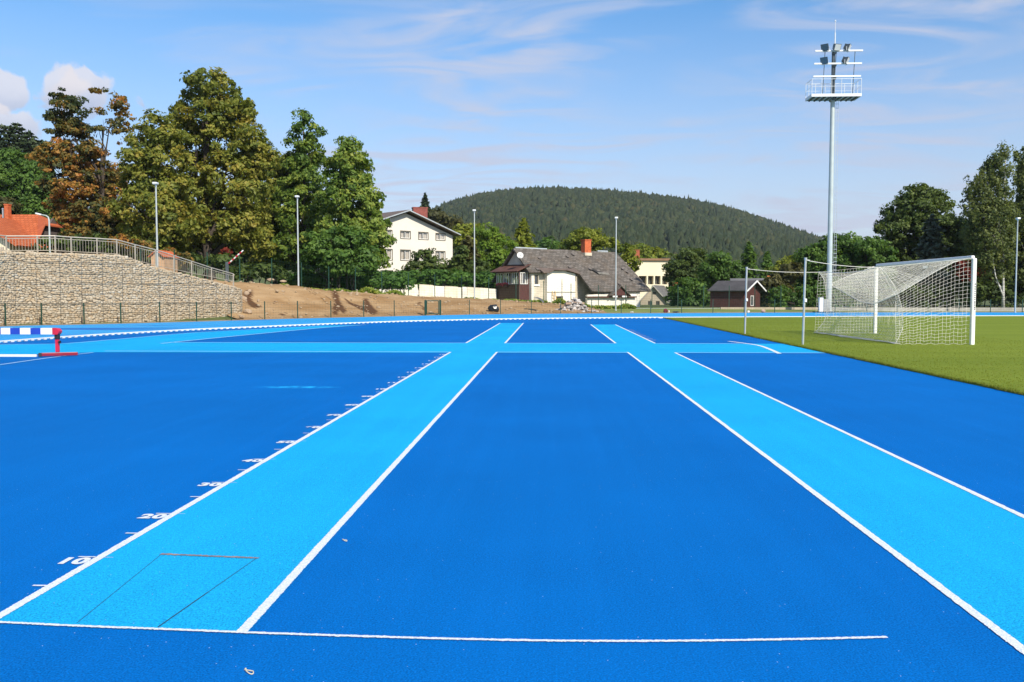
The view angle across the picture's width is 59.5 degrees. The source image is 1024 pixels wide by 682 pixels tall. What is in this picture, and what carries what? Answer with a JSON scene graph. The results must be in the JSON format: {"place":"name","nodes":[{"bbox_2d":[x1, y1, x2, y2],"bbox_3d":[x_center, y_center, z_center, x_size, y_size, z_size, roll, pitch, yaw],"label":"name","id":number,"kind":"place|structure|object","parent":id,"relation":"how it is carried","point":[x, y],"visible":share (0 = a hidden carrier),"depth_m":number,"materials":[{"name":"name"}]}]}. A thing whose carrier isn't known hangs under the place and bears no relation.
{"place":"outdoors","nodes":[
{"label":"outdoors","id":0,"kind":"place"},
{"bbox_2d":[207,279,606,319],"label":"dirt bank","id":1,"kind":"structure","parent":0,"point":[262,292],"depth_m":60.17,"materials":[{"name":"soil"}]},
{"bbox_2d":[214,279,603,317],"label":"clods","id":2,"kind":"object","parent":1,"relation":"on","point":[350,293],"visible":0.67,"depth_m":63.60,"materials":[{"name":"brown soil"}]},
{"bbox_2d":[282,283,636,308],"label":"weeds","id":3,"kind":"object","parent":1,"relation":"on","point":[398,292],"visible":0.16,"depth_m":74.17,"materials":[{"name":"green plant"}]},
{"bbox_2d":[0,312,814,326],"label":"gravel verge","id":4,"kind":"structure","parent":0,"point":[381,316],"depth_m":55.46,"materials":[{"name":"grey gravel"}]},
{"bbox_2d":[0,299,1023,325],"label":"track fence","id":5,"kind":"object","parent":4,"relation":"on","point":[330,311],"visible":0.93,"depth_m":57.55,"materials":[{"name":"grey metal"}]},
{"bbox_2d":[555,297,598,311],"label":"rubble pile","id":6,"kind":"object","parent":4,"relation":"on","point":[575,304],"visible":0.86,"depth_m":68.75,"materials":[{"name":"grey stone"}]},
{"bbox_2d":[815,298,832,312],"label":"control cabinet","id":7,"kind":"object","parent":4,"relation":"on","point":[822,306],"visible":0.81,"depth_m":70.28,"materials":[{"name":"grey metal"}]},
{"bbox_2d":[0,316,1023,681],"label":"infield","id":8,"kind":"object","parent":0,"point":[570,496],"visible":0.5,"depth_m":6.03,"materials":[{"name":"blue rubber"}]},
{"bbox_2d":[58,354,444,563],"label":"distance numbers","id":9,"kind":"object","parent":8,"relation":"on","point":[87,558],"visible":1,"depth_m":5.96,"materials":[{"name":"paint"}]},
{"bbox_2d":[0,323,521,631],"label":"runway","id":10,"kind":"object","parent":8,"relation":"on","point":[281,514],"visible":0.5,"depth_m":5.57,"materials":[{"name":"blue rubber"}]},
{"bbox_2d":[77,555,254,626],"bbox_3d":[-1.720,1.231,4.502,0.565,0.001,1.091,0,3,2],"label":"box cover seam","id":11,"kind":"object","parent":10,"relation":"on","point":[179,611],"visible":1,"depth_m":4.33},
{"bbox_2d":[160,553,258,557],"bbox_3d":[-1.695,1.203,5.021,0.581,0.001,0.039,0,3,8],"label":"box cover edge","id":12,"kind":"object","parent":10,"relation":"on","point":[207,555],"visible":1,"depth_m":5.03,"materials":[{"name":"metal"}]},
{"bbox_2d":[0,323,1023,653],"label":"runway lines","id":13,"kind":"object","parent":10,"relation":"on","point":[322,543],"visible":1,"depth_m":5.88,"materials":[{"name":"paint"}]},
{"bbox_2d":[0,317,655,342],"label":"track kerb","id":14,"kind":"structure","parent":8,"relation":"on","point":[30,339],"depth_m":38.86,"materials":[{"name":"white paint"}]},
{"bbox_2d":[0,325,823,354],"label":"javelin runway","id":15,"kind":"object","parent":8,"relation":"on","point":[160,343],"visible":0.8,"depth_m":24.53,"materials":[{"name":"blue rubber"}]},
{"bbox_2d":[0,328,77,356],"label":"hurdle","id":16,"kind":"object","parent":15,"relation":"on","point":[56,332],"visible":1,"depth_m":21.02,"materials":[{"name":"white paint"}]},
{"bbox_2d":[0,342,739,364],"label":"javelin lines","id":17,"kind":"object","parent":15,"relation":"on","point":[352,351],"visible":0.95,"depth_m":22.79,"materials":[{"name":"paint"}]},
{"bbox_2d":[0,621,887,641],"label":"start line","id":18,"kind":"object","parent":8,"relation":"on","point":[411,637],"visible":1,"depth_m":3.82,"materials":[{"name":"paint"}]},
{"bbox_2d":[593,325,1023,654],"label":"runway","id":19,"kind":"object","parent":8,"relation":"on","point":[965,546],"visible":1,"depth_m":6.53,"materials":[{"name":"blue rubber"}]},
{"bbox_2d":[0,312,1023,342],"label":"running track","id":20,"kind":"structure","parent":0,"point":[69,330],"depth_m":49.33,"materials":[{"name":"rubber"}]},
{"bbox_2d":[0,0,1023,240],"label":"sky","id":21,"kind":"structure","parent":0,"point":[447,100],"materials":[{"name":"blue"}]},
{"bbox_2d":[16,205,1023,324],"bbox_3d":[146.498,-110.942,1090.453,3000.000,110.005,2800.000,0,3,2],"label":"ground","id":22,"kind":"structure","parent":0,"point":[200,272],"depth_m":102.60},
{"bbox_2d":[0,124,17,151],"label":"conifer","id":23,"kind":"object","parent":22,"relation":"on","point":[4,139],"visible":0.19,"depth_m":151.79,"materials":[{"name":"green plant"}]},
{"bbox_2d":[1,123,25,185],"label":"conifer","id":24,"kind":"object","parent":22,"relation":"on","point":[14,127],"visible":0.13,"depth_m":153.66,"materials":[{"name":"plant"}]},
{"bbox_2d":[0,196,27,214],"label":"tree","id":25,"kind":"object","parent":22,"relation":"on","point":[15,206],"visible":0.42,"depth_m":96.58,"materials":[{"name":"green plant"}]},
{"bbox_2d":[16,129,38,152],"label":"conifer","id":26,"kind":"object","parent":22,"relation":"on","point":[29,145],"visible":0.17,"depth_m":151.44,"materials":[{"name":"green plant"}]},
{"bbox_2d":[0,147,57,211],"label":"green tree","id":27,"kind":"object","parent":22,"relation":"on","point":[18,169],"visible":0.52,"depth_m":104.17,"materials":[{"name":"green plant"}]},
{"bbox_2d":[0,204,70,252],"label":"orange roofed house","id":28,"kind":"structure","parent":22,"relation":"on","point":[23,224],"depth_m":77.05,"materials":[{"name":"tile"}]},
{"bbox_2d":[14,177,74,229],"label":"green tree","id":29,"kind":"object","parent":22,"relation":"on","point":[34,203],"visible":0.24,"depth_m":98.21,"materials":[{"name":"green plant"}]},
{"bbox_2d":[30,232,135,255],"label":"shrubs","id":30,"kind":"object","parent":22,"relation":"on","point":[78,244],"visible":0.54,"depth_m":70.98,"materials":[{"name":"green plant"}]},
{"bbox_2d":[24,87,146,253],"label":"maple tree","id":31,"kind":"object","parent":22,"relation":"on","point":[95,180],"visible":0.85,"depth_m":79.34,"materials":[{"name":"brown plant"}]},
{"bbox_2d":[0,250,242,324],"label":"gabion wall","id":32,"kind":"structure","parent":22,"relation":"on","point":[68,282],"depth_m":44.57,"materials":[{"name":"stone"}]},
{"bbox_2d":[0,235,233,285],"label":"steel railing","id":33,"kind":"object","parent":32,"relation":"on","point":[71,239],"visible":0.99,"depth_m":45.12,"materials":[{"name":"metal"}]},
{"bbox_2d":[107,233,194,269],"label":"golden shrub","id":34,"kind":"object","parent":22,"relation":"on","point":[150,244],"visible":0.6,"depth_m":66.75,"materials":[{"name":"yellow plant"}]},
{"bbox_2d":[152,182,158,266],"bbox_3d":[-20.880,-6.290,52.644,0.304,6.023,0.380,0,3,2],"label":"lamp post","id":35,"kind":"object","parent":22,"relation":"on","point":[155,183],"visible":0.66,"depth_m":52.59,"materials":[{"name":"metal"}]},
{"bbox_2d":[103,108,211,263],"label":"oak tree","id":36,"kind":"object","parent":22,"relation":"on","point":[150,157],"visible":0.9,"depth_m":71.19,"materials":[{"name":"green plant"}]},
{"bbox_2d":[148,250,178,272],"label":"garden shed","id":37,"kind":"structure","parent":22,"relation":"on","point":[162,261],"depth_m":63.22,"materials":[{"name":"orange brick"}]},
{"bbox_2d":[136,252,243,279],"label":"shrubs","id":38,"kind":"object","parent":22,"relation":"on","point":[222,259],"visible":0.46,"depth_m":70.49,"materials":[{"name":"green plant"}]},
{"bbox_2d":[166,66,281,279],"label":"oak tree","id":39,"kind":"object","parent":22,"relation":"on","point":[255,159],"visible":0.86,"depth_m":75.64,"materials":[{"name":"green plant"}]},
{"bbox_2d":[201,202,256,281],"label":"dark tree","id":40,"kind":"object","parent":22,"relation":"on","point":[245,258],"visible":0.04,"depth_m":98.82,"materials":[{"name":"green plant"}]},
{"bbox_2d":[225,250,243,281],"bbox_3d":[-18.767,-4.895,60.676,1.234,2.540,0.200,0,3,2],"label":"barrier boom","id":41,"kind":"object","parent":22,"relation":"on","point":[227,266],"visible":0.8,"depth_m":60.61,"materials":[{"name":"red paint"}]},
{"bbox_2d":[225,262,290,283],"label":"shrubs","id":42,"kind":"object","parent":22,"relation":"on","point":[247,273],"visible":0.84,"depth_m":70.53,"materials":[{"name":"green plant"}]},
{"bbox_2d":[240,150,295,283],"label":"linden tree","id":43,"kind":"object","parent":22,"relation":"on","point":[284,173],"visible":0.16,"depth_m":86.84,"materials":[{"name":"green plant"}]},
{"bbox_2d":[255,212,337,272],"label":"dark tree","id":44,"kind":"object","parent":22,"relation":"on","point":[291,267],"visible":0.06,"depth_m":95.23,"materials":[{"name":"green plant"}]},
{"bbox_2d":[295,195,299,285],"bbox_3d":[-14.795,-6.604,61.891,0.304,6.828,0.380,0,3,2],"label":"lamp post","id":45,"kind":"object","parent":22,"relation":"on","point":[297,196],"visible":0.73,"depth_m":61.89,"materials":[{"name":"metal"}]},
{"bbox_2d":[268,108,328,286],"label":"linden tree","id":46,"kind":"object","parent":22,"relation":"on","point":[304,180],"visible":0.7,"depth_m":83.22,"materials":[{"name":"green plant"}]},
{"bbox_2d":[296,225,380,290],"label":"dark bush","id":47,"kind":"object","parent":22,"relation":"on","point":[333,250],"visible":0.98,"depth_m":73.61,"materials":[{"name":"green plant"}]},
{"bbox_2d":[285,269,416,290],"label":"hedge","id":48,"kind":"object","parent":22,"relation":"on","point":[319,278],"visible":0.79,"depth_m":76.42,"materials":[{"name":"green plant"}]},
{"bbox_2d":[306,135,396,290],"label":"linden tree","id":49,"kind":"object","parent":22,"relation":"on","point":[348,186],"visible":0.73,"depth_m":76.48,"materials":[{"name":"green plant"}]},
{"bbox_2d":[272,267,495,292],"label":"hedge","id":50,"kind":"object","parent":22,"relation":"on","point":[443,279],"visible":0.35,"depth_m":91.24,"materials":[{"name":"green plant"}]},
{"bbox_2d":[315,207,460,295],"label":"white house","id":51,"kind":"structure","parent":22,"relation":"on","point":[415,229],"depth_m":121.47,"materials":[{"name":"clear paint"}]},
{"bbox_2d":[400,230,410,238],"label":"window","id":52,"kind":"structure","parent":51,"relation":"in","point":[403,234],"depth_m":120.80,"materials":[{"name":"white glass"}]},
{"bbox_2d":[400,249,410,260],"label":"window","id":53,"kind":"structure","parent":51,"relation":"in","point":[405,255],"depth_m":120.95,"materials":[{"name":"white glass"}]},
{"bbox_2d":[401,248,448,272],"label":"shrub","id":54,"kind":"object","parent":22,"relation":"on","point":[429,261],"visible":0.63,"depth_m":103.41,"materials":[{"name":"green plant"}]},
{"bbox_2d":[420,192,432,209],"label":"spruce","id":55,"kind":"object","parent":22,"relation":"on","point":[425,201],"visible":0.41,"depth_m":209.22,"materials":[{"name":"green plant"}]},
{"bbox_2d":[428,207,467,252],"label":"brown tree","id":56,"kind":"object","parent":22,"relation":"on","point":[440,216],"visible":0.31,"depth_m":158.38,"materials":[{"name":"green plant"}]},
{"bbox_2d":[404,284,496,298],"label":"panel wall","id":57,"kind":"structure","parent":22,"relation":"on","point":[445,291],"depth_m":83.24,"materials":[{"name":"white concrete"}]},
{"bbox_2d":[140,245,780,308],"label":"tall fence","id":58,"kind":"object","parent":22,"relation":"on","point":[641,298],"visible":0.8,"depth_m":73.28,"materials":[{"name":"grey metal"}]},
{"bbox_2d":[444,244,490,273],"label":"shrub","id":59,"kind":"object","parent":22,"relation":"on","point":[456,262],"visible":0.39,"depth_m":98.30,"materials":[{"name":"green plant"}]},
{"bbox_2d":[452,223,485,246],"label":"tree","id":60,"kind":"object","parent":22,"relation":"on","point":[463,229],"visible":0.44,"depth_m":148.52,"materials":[{"name":"green plant"}]},
{"bbox_2d":[459,235,480,271],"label":"conifer","id":61,"kind":"object","parent":22,"relation":"on","point":[468,241],"visible":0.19,"depth_m":99.54,"materials":[{"name":"plant"}]},
{"bbox_2d":[472,209,475,298],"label":"lamp post","id":62,"kind":"object","parent":22,"relation":"on","point":[474,210],"visible":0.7,"depth_m":71.37,"materials":[{"name":"metal"}]},
{"bbox_2d":[470,222,520,272],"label":"green tree","id":63,"kind":"object","parent":22,"relation":"on","point":[495,254],"visible":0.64,"depth_m":108.82,"materials":[{"name":"green plant"}]},
{"bbox_2d":[514,217,537,247],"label":"conifer","id":64,"kind":"object","parent":22,"relation":"on","point":[522,235],"visible":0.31,"depth_m":123.89,"materials":[{"name":"green plant"}]},
{"bbox_2d":[534,236,559,248],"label":"green tree","id":65,"kind":"object","parent":22,"relation":"on","point":[544,242],"visible":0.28,"depth_m":147.37,"materials":[{"name":"green plant"}]},
{"bbox_2d":[490,239,650,306],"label":"old cottage","id":66,"kind":"structure","parent":22,"relation":"on","point":[584,268],"depth_m":86.43,"materials":[{"name":"stone"}]},
{"bbox_2d":[503,273,510,283],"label":"window","id":67,"kind":"structure","parent":66,"relation":"in","point":[506,276],"depth_m":84.91,"materials":[{"name":"grey glass"}]},
{"bbox_2d":[512,272,523,283],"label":"window","id":68,"kind":"structure","parent":66,"relation":"in","point":[515,276],"depth_m":83.90,"materials":[{"name":"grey glass"}]},
{"bbox_2d":[520,272,527,283],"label":"window","id":69,"kind":"structure","parent":66,"relation":"in","point":[521,273],"depth_m":83.80,"materials":[{"name":"white glass"}]},
{"bbox_2d":[248,184,902,288],"bbox_3d":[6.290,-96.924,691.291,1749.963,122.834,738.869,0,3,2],"label":"hill forest","id":70,"kind":"object","parent":22,"relation":"on","point":[673,224],"visible":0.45,"depth_m":680.31,"materials":[{"name":"green plant"}]},
{"bbox_2d":[558,226,621,250],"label":"green tree","id":71,"kind":"object","parent":22,"relation":"on","point":[599,241],"visible":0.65,"depth_m":126.02,"materials":[{"name":"green plant"}]},
{"bbox_2d":[615,217,617,310],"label":"lamp post","id":72,"kind":"object","parent":22,"relation":"on","point":[616,218],"visible":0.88,"depth_m":71.96,"materials":[{"name":"metal"}]},
{"bbox_2d":[617,242,642,271],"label":"green tree","id":73,"kind":"object","parent":22,"relation":"on","point":[628,257],"visible":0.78,"depth_m":116.73,"materials":[{"name":"green plant"}]},
{"bbox_2d":[625,250,669,297],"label":"cream building","id":74,"kind":"structure","parent":22,"relation":"on","point":[650,273],"depth_m":149.45,"materials":[{"name":"beige paint"}]},
{"bbox_2d":[627,242,670,257],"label":"green tree","id":75,"kind":"object","parent":22,"relation":"on","point":[648,251],"visible":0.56,"depth_m":172.42,"materials":[{"name":"green plant"}]},
{"bbox_2d":[640,282,677,304],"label":"beige cottage","id":76,"kind":"structure","parent":22,"relation":"on","point":[656,293],"depth_m":107.29,"materials":[{"name":"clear paint"}]},
{"bbox_2d":[662,247,709,293],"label":"dark tree","id":77,"kind":"object","parent":22,"relation":"on","point":[686,264],"visible":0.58,"depth_m":113.73,"materials":[{"name":"green plant"}]},
{"bbox_2d":[662,276,709,305],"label":"shrub","id":78,"kind":"object","parent":22,"relation":"on","point":[683,288],"visible":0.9,"depth_m":94.20,"materials":[{"name":"green plant"}]},
{"bbox_2d":[692,250,741,290],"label":"green tree","id":79,"kind":"object","parent":22,"relation":"on","point":[721,266],"visible":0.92,"depth_m":105.89,"materials":[{"name":"green plant"}]},
{"bbox_2d":[730,278,763,280],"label":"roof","id":80,"kind":"structure","parent":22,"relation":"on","point":[741,279],"depth_m":99.28,"materials":[{"name":"grey metal"}]},
{"bbox_2d":[739,241,759,277],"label":"conifer","id":81,"kind":"object","parent":22,"relation":"on","point":[748,257],"visible":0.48,"depth_m":132.68,"materials":[{"name":"green plant"}]},
{"bbox_2d":[758,251,773,277],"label":"conifer","id":82,"kind":"object","parent":22,"relation":"on","point":[766,262],"visible":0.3,"depth_m":127.81,"materials":[{"name":"green plant"}]},
{"bbox_2d":[720,307,817,309],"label":"wall","id":83,"kind":"structure","parent":22,"relation":"on","point":[793,308],"depth_m":75.93,"materials":[{"name":"beige concrete"}]},
{"bbox_2d":[758,262,806,306],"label":"shrub","id":84,"kind":"object","parent":22,"relation":"on","point":[785,276],"visible":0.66,"depth_m":90.80,"materials":[{"name":"green plant"}]},
{"bbox_2d":[762,255,802,304],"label":"brown tree","id":85,"kind":"object","parent":22,"relation":"on","point":[786,259],"visible":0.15,"depth_m":109.46,"materials":[{"name":"green plant"}]},
{"bbox_2d":[766,284,856,306],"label":"clipped hedge","id":86,"kind":"object","parent":22,"relation":"on","point":[813,294],"visible":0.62,"depth_m":83.88,"materials":[{"name":"green plant"}]},
{"bbox_2d":[791,231,867,289],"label":"green tree","id":87,"kind":"object","parent":22,"relation":"on","point":[815,252],"visible":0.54,"depth_m":91.66,"materials":[{"name":"green plant"}]},
{"bbox_2d":[805,20,862,311],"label":"floodlight mast","id":88,"kind":"object","parent":22,"relation":"on","point":[832,98],"visible":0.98,"depth_m":71.53,"materials":[{"name":"metal"}]},
{"bbox_2d":[840,235,898,306],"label":"green tree","id":89,"kind":"object","parent":22,"relation":"on","point":[875,249],"visible":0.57,"depth_m":89.43,"materials":[{"name":"green plant"}]},
{"bbox_2d":[842,279,983,306],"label":"dark bush","id":90,"kind":"object","parent":22,"relation":"on","point":[950,286],"visible":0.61,"depth_m":88.82,"materials":[{"name":"green plant"}]},
{"bbox_2d":[872,182,969,295],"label":"dark tree","id":91,"kind":"object","parent":22,"relation":"on","point":[906,219],"visible":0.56,"depth_m":95.73,"materials":[{"name":"green plant"}]},
{"bbox_2d":[832,307,1023,310],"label":"wall","id":92,"kind":"structure","parent":22,"relation":"on","point":[952,309],"depth_m":74.40,"materials":[{"name":"concrete"}]},
{"bbox_2d":[909,214,954,306],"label":"spruce","id":93,"kind":"object","parent":22,"relation":"on","point":[930,239],"visible":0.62,"depth_m":90.37,"materials":[{"name":"green plant"}]},
{"bbox_2d":[952,260,978,306],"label":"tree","id":94,"kind":"object","parent":22,"relation":"on","point":[961,265],"visible":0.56,"depth_m":91.41,"materials":[{"name":"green plant"}]},
{"bbox_2d":[953,202,1018,305],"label":"dark tree","id":95,"kind":"object","parent":22,"relation":"on","point":[963,218],"visible":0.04,"depth_m":98.94,"materials":[{"name":"green plant"}]},
{"bbox_2d":[958,140,1022,306],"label":"birch tree","id":96,"kind":"object","parent":22,"relation":"on","point":[987,210],"visible":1,"depth_m":85.16,"materials":[{"name":"green plant"}]},
{"bbox_2d":[957,278,1023,306],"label":"dark bush","id":97,"kind":"object","parent":22,"relation":"on","point":[991,290],"visible":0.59,"depth_m":89.80,"materials":[{"name":"green plant"}]},
{"bbox_2d":[1008,146,1023,286],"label":"birch tree","id":98,"kind":"object","parent":22,"relation":"on","point":[1018,182],"visible":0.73,"depth_m":89.19,"materials":[{"name":"green plant"}]},
{"bbox_2d":[1014,217,1020,312],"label":"lamp post","id":99,"kind":"object","parent":22,"relation":"on","point":[1018,218],"visible":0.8,"depth_m":69.47,"materials":[{"name":"metal"}]},
{"bbox_2d":[600,307,1023,312],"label":"grass verge","id":100,"kind":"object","parent":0,"point":[711,309],"depth_m":73.83,"materials":[{"name":"green plant"}]},
{"bbox_2d":[707,280,766,306],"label":"timber hut","id":101,"kind":"object","parent":100,"relation":"on","point":[736,298],"visible":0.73,"depth_m":86.51,"materials":[{"name":"brown wood"}]},
{"bbox_2d":[663,316,1023,394],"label":"lawn","id":102,"kind":"structure","parent":0,"point":[1002,329],"depth_m":28.19,"materials":[{"name":"green plant"}]},
{"bbox_2d":[744,267,747,333],"bbox_3d":[8.433,-1.437,32.137,0.186,2.432,0.092,0,3,2],"label":"net pole","id":103,"kind":"object","parent":102,"relation":"on","point":[746,299],"visible":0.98,"depth_m":32.11,"materials":[{"name":"metal"}]},
{"bbox_2d":[802,258,809,344],"bbox_3d":[8.304,-1.107,25.324,0.186,2.489,0.092,0,3,2],"label":"net pole","id":104,"kind":"object","parent":102,"relation":"on","point":[804,296],"visible":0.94,"depth_m":25.31,"materials":[{"name":"metal"}]},
{"bbox_2d":[658,315,1023,317],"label":"track kerb","id":105,"kind":"structure","parent":102,"relation":"on","point":[862,316],"depth_m":56.25,"materials":[{"name":"white paint"}]},
{"bbox_2d":[750,256,976,344],"bbox_3d":[10.749,-1.318,28.987,4.965,2.575,7.549,0,3,2],"label":"football goal","id":106,"kind":"object","parent":102,"relation":"on","point":[973,270],"visible":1,"depth_m":27.23,"materials":[{"name":"white paint"}]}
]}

